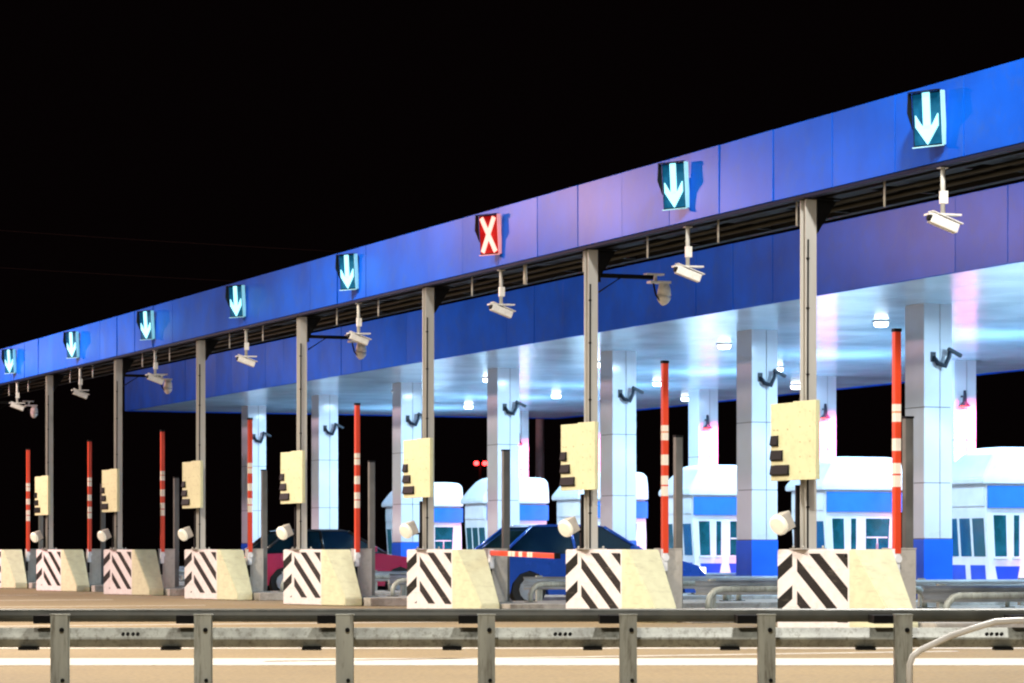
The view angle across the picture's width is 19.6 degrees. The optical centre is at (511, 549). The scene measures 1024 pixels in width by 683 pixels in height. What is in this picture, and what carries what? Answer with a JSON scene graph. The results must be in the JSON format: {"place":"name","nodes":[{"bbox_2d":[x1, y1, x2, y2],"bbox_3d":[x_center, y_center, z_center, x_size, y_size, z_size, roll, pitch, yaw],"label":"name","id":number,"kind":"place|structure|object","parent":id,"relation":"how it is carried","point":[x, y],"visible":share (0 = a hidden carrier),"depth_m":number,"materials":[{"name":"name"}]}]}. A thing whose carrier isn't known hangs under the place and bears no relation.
{"place":"outdoors","nodes":[
{"label":"outdoors","id":0,"kind":"place"},
{"bbox_2d":[0,552,1023,682],"bbox_3d":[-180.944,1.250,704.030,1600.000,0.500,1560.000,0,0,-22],"label":"ground","id":1,"kind":"structure","parent":0,"point":[503,674],"depth_m":25.38,"materials":[{"name":"beige concrete"}]},
{"bbox_2d":[0,550,26,587],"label":"crash block","id":2,"kind":"structure","parent":1,"relation":"on","point":[12,571],"depth_m":76.90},
{"bbox_2d":[36,550,89,591],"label":"crash block","id":3,"kind":"structure","parent":1,"relation":"on","point":[61,570],"depth_m":71.13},
{"bbox_2d":[41,374,65,549],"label":"gantry post","id":4,"kind":"object","parent":3,"relation":"on","point":[53,381],"visible":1,"depth_m":71.86,"materials":[{"name":"metal"}]},
{"bbox_2d":[34,475,49,514],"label":"signal cabinet","id":5,"kind":"object","parent":4,"relation":"attached to","point":[42,496],"visible":1,"depth_m":71.80,"materials":[{"name":"metal"}]},
{"bbox_2d":[0,58,1023,397],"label":"lane gantry","id":6,"kind":"object","parent":4,"relation":"on","point":[862,158],"visible":0.88,"depth_m":41.13,"materials":[{"name":"metal"}]},
{"bbox_2d":[1,349,15,373],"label":"lane sign","id":7,"kind":"object","parent":6,"relation":"attached to","point":[9,356],"visible":1,"depth_m":74.80,"materials":[{"name":"metal"}]},
{"bbox_2d":[63,331,79,358],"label":"lane sign","id":8,"kind":"object","parent":6,"relation":"attached to","point":[71,339],"visible":1,"depth_m":68.78,"materials":[{"name":"teal plastic"}]},
{"bbox_2d":[136,310,154,339],"bbox_3d":[-7.732,-4.762,62.827,0.420,0.618,0.240,0,4,43],"label":"lane sign","id":9,"kind":"object","parent":6,"relation":"attached to","point":[145,321],"visible":1,"depth_m":62.77,"materials":[{"name":"teal plastic"}]},
{"bbox_2d":[225,285,245,317],"bbox_3d":[-5.264,-4.762,56.814,0.420,0.618,0.240,0,4,43],"label":"lane sign","id":10,"kind":"object","parent":6,"relation":"attached to","point":[235,297],"visible":1,"depth_m":56.75,"materials":[{"name":"teal plastic"}]},
{"bbox_2d":[235,329,257,366],"bbox_3d":[-5.096,-3.871,56.867,0.416,0.727,0.155,0,0,-14],"label":"hanging camera","id":11,"kind":"object","parent":6,"relation":"hanging from","point":[245,359],"visible":1,"depth_m":56.83,"materials":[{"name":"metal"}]},
{"bbox_2d":[335,253,358,290],"bbox_3d":[-2.795,-4.762,50.801,0.420,0.618,0.240,0,4,43],"label":"lane sign","id":12,"kind":"object","parent":6,"relation":"attached to","point":[347,264],"visible":1,"depth_m":50.74,"materials":[{"name":"teal plastic"}]},
{"bbox_2d":[346,303,371,345],"bbox_3d":[-2.627,-3.871,50.855,0.416,0.727,0.155,0,0,-17],"label":"hanging camera","id":13,"kind":"object","parent":6,"relation":"hanging from","point":[359,337],"visible":1,"depth_m":50.82,"materials":[{"name":"metal"}]},
{"bbox_2d":[475,213,501,255],"bbox_3d":[-0.327,-4.762,44.788,0.420,0.618,0.240,0,4,43],"label":"lane sign","id":14,"kind":"object","parent":6,"relation":"attached to","point":[488,227],"visible":1,"depth_m":44.74,"materials":[{"name":"metal"}]},
{"bbox_2d":[487,270,515,317],"bbox_3d":[-0.158,-3.871,44.842,0.416,0.727,0.155,0,0,-20],"label":"hanging camera","id":15,"kind":"object","parent":6,"relation":"hanging from","point":[500,308],"visible":1,"depth_m":44.81,"materials":[{"name":"metal"}]},
{"bbox_2d":[657,161,688,210],"bbox_3d":[2.142,-4.762,38.775,0.420,0.618,0.240,0,4,43],"label":"lane sign","id":16,"kind":"object","parent":6,"relation":"attached to","point":[673,176],"visible":1,"depth_m":38.72,"materials":[{"name":"teal plastic"}]},
{"bbox_2d":[672,226,704,281],"bbox_3d":[2.310,-3.871,38.828,0.416,0.727,0.155,0,0,-14],"label":"hanging camera","id":17,"kind":"object","parent":6,"relation":"hanging from","point":[687,271],"visible":1,"depth_m":38.79,"materials":[{"name":"metal"}]},
{"bbox_2d":[907,89,945,148],"bbox_3d":[4.611,-4.762,32.762,0.420,0.618,0.240,0,4,43],"label":"lane sign","id":18,"kind":"object","parent":6,"relation":"attached to","point":[928,121],"visible":1,"depth_m":32.71,"materials":[{"name":"teal plastic"}]},
{"bbox_2d":[924,167,963,233],"bbox_3d":[4.779,-3.871,32.816,0.416,0.727,0.155,0,0,-17],"label":"hanging camera","id":19,"kind":"object","parent":6,"relation":"hanging from","point":[942,219],"visible":1,"depth_m":32.79,"materials":[{"name":"metal"}]},
{"bbox_2d":[104,550,163,594],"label":"crash block","id":20,"kind":"structure","parent":1,"relation":"on","point":[131,572],"depth_m":65.12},
{"bbox_2d":[110,358,135,548],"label":"gantry post","id":21,"kind":"object","parent":20,"relation":"on","point":[122,364],"visible":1,"depth_m":65.86,"materials":[{"name":"metal"}]},
{"bbox_2d":[101,469,119,511],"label":"signal cabinet","id":22,"kind":"object","parent":21,"relation":"attached to","point":[110,492],"visible":1,"depth_m":65.81,"materials":[{"name":"metal"}]},
{"bbox_2d":[185,550,252,599],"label":"crash block","id":23,"kind":"structure","parent":1,"relation":"on","point":[217,574],"depth_m":59.11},
{"bbox_2d":[192,339,220,548],"bbox_3d":[-6.194,-2.128,59.939,0.550,4.245,0.320,0,0,-22],"label":"gantry post","id":24,"kind":"object","parent":23,"relation":"on","point":[205,348],"visible":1,"depth_m":59.85,"materials":[{"name":"metal"}]},
{"bbox_2d":[181,460,202,507],"bbox_3d":[-6.468,-1.316,59.865,0.095,0.952,1.000,0,0,-27],"label":"signal cabinet","id":25,"kind":"object","parent":24,"relation":"attached to","point":[192,485],"visible":1,"depth_m":59.79,"materials":[{"name":"metal"}]},
{"bbox_2d":[283,549,361,605],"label":"crash block","id":26,"kind":"structure","parent":1,"relation":"on","point":[320,577],"depth_m":53.13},
{"bbox_2d":[276,507,296,548],"bbox_3d":[-4.049,-0.396,53.918,0.476,0.780,0.272,0,0,-22],"label":"floodlight","id":27,"kind":"object","parent":26,"relation":"on","point":[283,532],"visible":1,"depth_m":53.87,"materials":[{"name":"metal"}]},
{"bbox_2d":[292,315,323,548],"bbox_3d":[-3.725,-2.128,53.926,0.550,4.245,0.320,0,0,-22],"label":"gantry post","id":28,"kind":"object","parent":26,"relation":"on","point":[305,324],"visible":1,"depth_m":53.83,"materials":[{"name":"metal"}]},
{"bbox_2d":[279,450,304,503],"bbox_3d":[-4.000,-1.316,53.852,0.095,0.952,1.000,0,0,-27],"label":"signal cabinet","id":29,"kind":"object","parent":28,"relation":"attached to","point":[292,484],"visible":1,"depth_m":53.79,"materials":[{"name":"metal"}]},
{"bbox_2d":[307,331,365,359],"bbox_3d":[-3.204,-3.731,54.140,1.144,0.497,0.204,0,0,-22],"label":"security camera","id":30,"kind":"object","parent":28,"relation":"attached to","point":[360,353],"visible":0.76,"depth_m":54.18,"materials":[{"name":"metal"}]},
{"bbox_2d":[407,549,498,608],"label":"crash block","id":31,"kind":"structure","parent":1,"relation":"on","point":[449,578],"depth_m":47.14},
{"bbox_2d":[399,501,421,548],"bbox_3d":[-1.580,-0.396,47.905,0.476,0.780,0.272,0,0,-22],"label":"floodlight","id":32,"kind":"object","parent":31,"relation":"on","point":[409,529],"visible":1,"depth_m":47.85,"materials":[{"name":"metal"}]},
{"bbox_2d":[417,286,452,548],"bbox_3d":[-1.256,-2.128,47.913,0.550,4.245,0.320,0,0,-22],"label":"gantry post","id":33,"kind":"object","parent":31,"relation":"on","point":[433,297],"visible":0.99,"depth_m":47.82,"materials":[{"name":"metal"}]},
{"bbox_2d":[402,438,432,497],"bbox_3d":[-1.531,-1.316,47.839,0.095,0.952,1.000,0,0,-27],"label":"signal cabinet","id":34,"kind":"object","parent":33,"relation":"attached to","point":[417,471],"visible":1,"depth_m":47.77,"materials":[{"name":"metal"}]},
{"bbox_2d":[0,600,959,661],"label":"lane marking","id":35,"kind":"object","parent":1,"relation":"on","point":[471,658],"visible":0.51,"depth_m":28.73,"materials":[{"name":"paint"}]},
{"bbox_2d":[0,609,1023,682],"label":"guardrail","id":36,"kind":"object","parent":1,"relation":"on","point":[203,636],"visible":0.98,"depth_m":20.15,"materials":[{"name":"metal"}]},
{"bbox_2d":[0,647,1023,665],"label":"road marking","id":37,"kind":"object","parent":1,"relation":"on","point":[536,662],"visible":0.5,"depth_m":26.41,"materials":[{"name":"paint"}]},
{"bbox_2d":[535,419,543,478],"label":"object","id":38,"kind":"object","parent":1,"relation":"on","point":[539,464],"visible":0.23,"depth_m":100.88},
{"bbox_2d":[566,549,676,622],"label":"crash block","id":39,"kind":"structure","parent":1,"relation":"on","point":[616,579],"depth_m":41.16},
{"bbox_2d":[558,494,583,547],"bbox_3d":[0.888,-0.396,41.892,0.476,0.780,0.272,0,0,-22],"label":"floodlight","id":40,"kind":"object","parent":39,"relation":"on","point":[568,527],"visible":0.99,"depth_m":41.85,"materials":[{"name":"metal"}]},
{"bbox_2d":[575,248,618,548],"bbox_3d":[1.212,-2.128,41.900,0.550,4.245,0.320,0,0,-22],"label":"gantry post","id":41,"kind":"object","parent":39,"relation":"on","point":[595,259],"visible":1,"depth_m":41.81,"materials":[{"name":"metal"}]},
{"bbox_2d":[559,421,597,490],"bbox_3d":[0.938,-1.316,41.826,0.095,0.952,1.000,0,0,-27],"label":"signal cabinet","id":42,"kind":"object","parent":41,"relation":"attached to","point":[578,459],"visible":1,"depth_m":41.77,"materials":[{"name":"metal"}]},
{"bbox_2d":[598,268,670,305],"bbox_3d":[1.733,-3.731,42.114,1.144,0.497,0.204,0,0,-22],"label":"security camera","id":43,"kind":"object","parent":41,"relation":"attached to","point":[663,294],"visible":1,"depth_m":42.20,"materials":[{"name":"metal"}]},
{"bbox_2d":[778,549,917,626],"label":"crash block","id":44,"kind":"structure","parent":1,"relation":"on","point":[839,578],"depth_m":35.19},
{"bbox_2d":[770,485,799,548],"bbox_3d":[3.357,-0.396,35.879,0.476,0.780,0.272,0,0,-22],"label":"floodlight","id":45,"kind":"object","parent":44,"relation":"on","point":[781,523],"visible":0.99,"depth_m":35.84,"materials":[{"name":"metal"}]},
{"bbox_2d":[790,197,840,548],"bbox_3d":[3.681,-2.128,35.887,0.550,4.245,0.320,0,0,-22],"label":"gantry post","id":46,"kind":"object","parent":44,"relation":"on","point":[815,212],"visible":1,"depth_m":35.80,"materials":[{"name":"metal"}]},
{"bbox_2d":[769,400,819,480],"bbox_3d":[3.406,-1.316,35.813,0.095,0.952,1.000,0,0,-27],"label":"signal cabinet","id":47,"kind":"object","parent":46,"relation":"attached to","point":[794,443],"visible":1,"depth_m":35.75,"materials":[{"name":"metal"}]},
{"bbox_2d":[906,617,1023,682],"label":"bent pipe","id":48,"kind":"object","parent":1,"relation":"on","point":[917,652],"visible":1,"depth_m":19.58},
{"bbox_2d":[0,0,1023,551],"label":"sky","id":49,"kind":"structure","parent":0,"point":[329,126],"materials":[{"name":"black"}]},
{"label":"road","id":50,"kind":"structure","parent":0,"visible":0},
{"bbox_2d":[27,582,184,588],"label":"traffic island","id":51,"kind":"structure","parent":50,"relation":"on","point":[32,585],"depth_m":76.62,"materials":[{"name":"concrete"}]},
{"bbox_2d":[25,448,38,581],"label":"boom barrier","id":52,"kind":"object","parent":51,"relation":"on","point":[30,562],"visible":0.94,"depth_m":77.59,"materials":[{"name":"metal"}]},
{"bbox_2d":[311,395,337,528],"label":"canopy column","id":53,"kind":"structure","parent":51,"relation":"on","point":[324,476],"depth_m":81.04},
{"bbox_2d":[460,477,548,548],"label":"toll booth","id":54,"kind":"object","parent":51,"relation":"on","point":[533,500],"visible":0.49,"depth_m":81.80,"materials":[{"name":"metal"}]},
{"bbox_2d":[89,584,184,591],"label":"traffic island","id":55,"kind":"structure","parent":50,"relation":"on","point":[96,588],"depth_m":70.44,"materials":[{"name":"concrete"}]},
{"bbox_2d":[86,440,100,584],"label":"boom barrier","id":56,"kind":"object","parent":55,"relation":"on","point":[93,561],"visible":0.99,"depth_m":71.57,"materials":[{"name":"metal"}]},
{"bbox_2d":[100,483,105,584],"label":"sensor post","id":57,"kind":"object","parent":55,"relation":"on","point":[102,527],"visible":0.46,"depth_m":72.24,"materials":[{"name":"grey metal"}]},
{"bbox_2d":[392,382,421,556],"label":"canopy column","id":58,"kind":"structure","parent":55,"relation":"on","point":[406,398],"depth_m":75.04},
{"bbox_2d":[552,471,647,548],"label":"toll booth","id":59,"kind":"object","parent":55,"relation":"on","point":[568,504],"visible":0.25,"depth_m":75.86,"materials":[{"name":"metal"}]},
{"bbox_2d":[688,389,717,465],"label":"canopy column","id":60,"kind":"structure","parent":55,"relation":"on","point":[702,441],"depth_m":78.25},
{"bbox_2d":[163,587,184,595],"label":"traffic island","id":61,"kind":"structure","parent":50,"relation":"on","point":[174,591],"depth_m":64.44,"materials":[{"name":"concrete"}]},
{"bbox_2d":[158,430,174,587],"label":"boom barrier","id":62,"kind":"object","parent":61,"relation":"on","point":[166,559],"visible":0.88,"depth_m":65.57,"materials":[{"name":"metal"}]},
{"bbox_2d":[173,477,181,587],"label":"sensor post","id":63,"kind":"object","parent":61,"relation":"on","point":[175,512],"visible":0.97,"depth_m":66.22,"materials":[{"name":"grey metal"}]},
{"bbox_2d":[487,368,518,538],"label":"canopy column","id":64,"kind":"structure","parent":61,"relation":"on","point":[502,425],"depth_m":69.04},
{"bbox_2d":[659,465,737,572],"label":"toll booth","id":65,"kind":"object","parent":61,"relation":"on","point":[709,516],"visible":0.49,"depth_m":69.47,"materials":[{"name":"metal"}]},
{"bbox_2d":[699,521,711,556],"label":"window","id":66,"kind":"structure","parent":65,"relation":"in","point":[704,526],"depth_m":69.35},
{"bbox_2d":[817,376,835,457],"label":"canopy column","id":67,"kind":"structure","parent":61,"relation":"on","point":[826,389],"depth_m":72.22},
{"bbox_2d":[243,529,406,590],"bbox_3d":[-3.941,0.280,64.431,4.310,1.440,1.900,0,0,-22],"label":"parked car","id":68,"kind":"object","parent":50,"relation":"on","point":[324,539],"visible":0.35,"depth_m":63.74,"materials":[{"name":"red paint"}]},
{"bbox_2d":[252,590,686,600],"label":"traffic island","id":69,"kind":"structure","parent":50,"relation":"on","point":[270,595],"depth_m":58.51,"materials":[{"name":"concrete"}]},
{"bbox_2d":[245,418,263,591],"bbox_3d":[-5.206,-0.901,59.752,0.355,3.500,0.405,0,0,-22],"label":"boom barrier","id":70,"kind":"object","parent":69,"relation":"on","point":[254,560],"visible":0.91,"depth_m":59.53,"materials":[{"name":"metal"}]},
{"bbox_2d":[252,557,260,586],"bbox_3d":[-5.140,0.449,59.664,0.190,0.600,0.008,0,0,-22],"label":"door","id":71,"kind":"structure","parent":70,"relation":"in","point":[256,561],"depth_m":59.66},
{"bbox_2d":[261,469,269,591],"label":"sensor post","id":72,"kind":"object","parent":69,"relation":"on","point":[264,509],"visible":0.98,"depth_m":60.21,"materials":[{"name":"grey metal"}]},
{"bbox_2d":[600,350,636,544],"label":"canopy column","id":73,"kind":"structure","parent":69,"relation":"on","point":[617,460],"depth_m":63.01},
{"bbox_2d":[785,457,901,548],"bbox_3d":[7.205,-0.576,64.278,1.995,2.850,1.710,0,0,-22],"label":"toll booth","id":74,"kind":"object","parent":69,"relation":"on","point":[854,502],"visible":0.51,"depth_m":63.50,"materials":[{"name":"metal"}]},
{"bbox_2d":[832,518,843,548],"bbox_3d":[6.974,-0.271,63.347,0.300,0.800,0.016,0,0,-22],"label":"window","id":75,"kind":"structure","parent":74,"relation":"in","point":[837,523],"depth_m":63.35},
{"bbox_2d":[866,518,889,548],"bbox_3d":[7.862,-0.271,63.712,0.580,0.800,0.016,0,0,-22],"label":"window","id":76,"kind":"structure","parent":74,"relation":"in","point":[874,527],"depth_m":63.70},
{"bbox_2d":[950,360,975,463],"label":"canopy column","id":77,"kind":"structure","parent":69,"relation":"on","point":[963,418],"depth_m":66.16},
{"bbox_2d":[361,593,777,605],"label":"traffic island","id":78,"kind":"structure","parent":50,"relation":"on","point":[385,600],"depth_m":53.67,"materials":[{"name":"concrete"}]},
{"bbox_2d":[351,403,371,596],"bbox_3d":[-2.737,-0.901,53.739,0.355,3.500,0.405,0,0,-22],"label":"boom barrier","id":79,"kind":"object","parent":78,"relation":"on","point":[362,560],"visible":0.85,"depth_m":53.52,"materials":[{"name":"metal"}]},
{"bbox_2d":[359,558,368,590],"bbox_3d":[-2.672,0.449,53.651,0.190,0.600,0.008,0,0,-22],"label":"door","id":80,"kind":"structure","parent":79,"relation":"in","point":[363,562],"depth_m":53.64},
{"bbox_2d":[367,461,377,595],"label":"sensor post","id":81,"kind":"object","parent":78,"relation":"on","point":[371,504],"visible":0.9,"depth_m":54.20,"materials":[{"name":"grey metal"}]},
{"bbox_2d":[389,573,735,594],"bbox_3d":[1.225,0.639,56.523,7.600,0.420,0.115,0,0,-22],"label":"island guardrail","id":82,"kind":"object","parent":78,"relation":"on","point":[393,578],"visible":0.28,"depth_m":55.17,"materials":[{"name":"metal"}]},
{"bbox_2d":[736,329,777,575],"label":"canopy column","id":83,"kind":"structure","parent":78,"relation":"on","point":[756,547],"depth_m":57.00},
{"bbox_2d":[950,447,1023,579],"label":"toll booth","id":84,"kind":"object","parent":78,"relation":"on","point":[988,512],"visible":0.8,"depth_m":57.44,"materials":[{"name":"metal"}]},
{"bbox_2d":[959,518,971,555],"bbox_3d":[8.880,-0.241,57.976,0.077,0.740,0.380,0,0,-22],"label":"window","id":85,"kind":"structure","parent":84,"relation":"in","point":[965,536],"depth_m":57.96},
{"bbox_2d":[972,518,985,555],"bbox_3d":[9.069,-0.241,57.514,0.077,0.740,0.420,0,0,-22],"label":"window","id":86,"kind":"structure","parent":84,"relation":"in","point":[977,523],"depth_m":57.50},
{"bbox_2d":[993,515,1008,558],"bbox_3d":[9.464,-0.249,57.322,0.330,0.845,0.055,0,0,-22],"label":"window","id":87,"kind":"structure","parent":84,"relation":"in","point":[1000,538],"depth_m":57.33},
{"bbox_2d":[475,524,705,600],"bbox_3d":[1.201,0.280,52.435,4.310,1.440,1.900,0,0,-22],"label":"parked car","id":88,"kind":"object","parent":50,"relation":"on","point":[545,538],"visible":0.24,"depth_m":51.42,"materials":[{"name":"blue paint"}]},
{"bbox_2d":[499,599,1017,608],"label":"traffic island","id":89,"kind":"structure","parent":50,"relation":"on","point":[751,603],"depth_m":47.82,"materials":[{"name":"concrete"}]},
{"bbox_2d":[501,449,512,601],"bbox_3d":[-0.103,-0.391,48.224,0.200,2.480,0.180,0,0,-22],"label":"sensor post","id":90,"kind":"object","parent":89,"relation":"on","point":[505,498],"visible":0.77,"depth_m":48.19,"materials":[{"name":"grey metal"}]},
{"bbox_2d":[483,548,560,602],"bbox_3d":[0.234,0.414,46.501,0.355,0.870,3.055,0,0,-22],"label":"boom barrier","id":91,"kind":"object","parent":89,"relation":"on","point":[497,559],"visible":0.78,"depth_m":47.61,"materials":[{"name":"metal"}]},
{"bbox_2d":[494,559,504,595],"bbox_3d":[-0.203,0.449,47.638,0.190,0.600,0.008,0,0,-22],"label":"door","id":92,"kind":"structure","parent":91,"relation":"in","point":[499,564],"depth_m":47.63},
{"bbox_2d":[528,581,731,601],"bbox_3d":[1.922,0.683,48.505,3.660,0.333,0.160,0,0,-22],"label":"bumper rail","id":93,"kind":"object","parent":89,"relation":"on","point":[533,588],"visible":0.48,"depth_m":47.93,"materials":[{"name":"metal"}]},
{"bbox_2d":[523,575,777,600],"bbox_3d":[3.693,0.639,50.510,7.600,0.420,0.115,0,0,-22],"label":"island guardrail","id":94,"kind":"object","parent":89,"relation":"on","point":[529,583],"visible":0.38,"depth_m":50.15,"materials":[{"name":"metal"}]},
{"bbox_2d":[905,303,952,598],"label":"canopy column","id":95,"kind":"structure","parent":89,"relation":"on","point":[928,382],"depth_m":50.97,"materials":[{"name":"metal"}]},
{"bbox_2d":[678,605,1023,622],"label":"traffic island","id":96,"kind":"structure","parent":50,"relation":"on","point":[987,607],"depth_m":42.88,"materials":[{"name":"concrete"}]},
{"bbox_2d":[654,360,682,608],"bbox_3d":[2.200,-0.901,41.714,0.355,3.500,0.405,0,0,-22],"label":"boom barrier","id":97,"kind":"object","parent":96,"relation":"on","point":[671,558],"visible":0.62,"depth_m":41.50,"materials":[{"name":"metal"}]},
{"bbox_2d":[667,560,679,602],"bbox_3d":[2.266,0.449,41.625,0.190,0.600,0.008,0,0,-22],"label":"door","id":98,"kind":"structure","parent":97,"relation":"in","point":[673,573],"depth_m":41.63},
{"bbox_2d":[673,435,684,608],"bbox_3d":[2.366,-0.391,42.211,0.200,2.480,0.180,0,0,-22],"label":"sensor post","id":99,"kind":"object","parent":96,"relation":"on","point":[677,491],"visible":0.61,"depth_m":42.18,"materials":[{"name":"grey metal"}]},
{"bbox_2d":[705,586,931,608],"bbox_3d":[4.391,0.683,42.492,3.660,0.333,0.160,0,0,-22],"label":"bumper rail","id":100,"kind":"object","parent":96,"relation":"on","point":[711,594],"visible":0.5,"depth_m":42.00,"materials":[{"name":"metal"}]},
{"bbox_2d":[695,578,1023,607],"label":"island guardrail","id":101,"kind":"object","parent":96,"relation":"on","point":[704,587],"visible":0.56,"depth_m":43.47,"materials":[{"name":"metal"}]},
{"bbox_2d":[918,622,1023,626],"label":"traffic island","id":102,"kind":"structure","parent":50,"relation":"on","point":[944,624],"depth_m":34.49,"materials":[{"name":"concrete"}]},
{"bbox_2d":[882,328,916,608],"bbox_3d":[4.668,-0.901,35.700,0.355,3.500,0.405,0,0,-22],"label":"boom barrier","id":103,"kind":"object","parent":102,"relation":"on","point":[905,558],"visible":0.61,"depth_m":35.48,"materials":[{"name":"metal"}]},
{"bbox_2d":[900,562,912,606],"bbox_3d":[4.734,0.449,35.612,0.190,0.600,0.008,0,0,-22],"label":"door","id":104,"kind":"structure","parent":103,"relation":"in","point":[906,568],"depth_m":35.62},
{"bbox_2d":[901,416,913,547],"bbox_3d":[4.834,-0.391,36.198,0.200,2.480,0.180,0,0,-22],"label":"sensor post","id":105,"kind":"object","parent":102,"relation":"on","point":[907,481],"visible":0.56,"depth_m":36.16,"materials":[{"name":"grey metal"}]},
{"bbox_2d":[922,584,1023,608],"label":"island guardrail","id":106,"kind":"object","parent":102,"relation":"on","point":[939,594],"visible":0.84,"depth_m":37.22,"materials":[{"name":"metal"}]},
{"bbox_2d":[942,592,1023,608],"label":"bumper rail","id":107,"kind":"object","parent":102,"relation":"on","point":[950,600],"visible":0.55,"depth_m":35.96,"materials":[{"name":"metal"}]},
{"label":"traffic island","id":108,"kind":"structure","parent":0,"visible":0},
{"bbox_2d":[241,406,265,553],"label":"canopy column","id":109,"kind":"structure","parent":108,"relation":"on","point":[257,414],"depth_m":87.06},
{"bbox_2d":[125,182,1023,418],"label":"toll canopy","id":110,"kind":"object","parent":109,"relation":"on","point":[890,265],"visible":0.73,"depth_m":59.73,"materials":[{"name":"metal"}]},
{"bbox_2d":[381,482,462,554],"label":"toll booth","id":111,"kind":"object","parent":108,"relation":"on","point":[448,512],"visible":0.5,"depth_m":87.81,"materials":[{"name":"metal"}]},
{"bbox_2d":[435,527,452,548],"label":"window","id":112,"kind":"structure","parent":111,"relation":"in","point":[441,533],"depth_m":87.76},
{"bbox_2d":[519,411,528,476],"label":"canopy column","id":113,"kind":"structure","parent":108,"relation":"on","point":[524,447],"depth_m":90.28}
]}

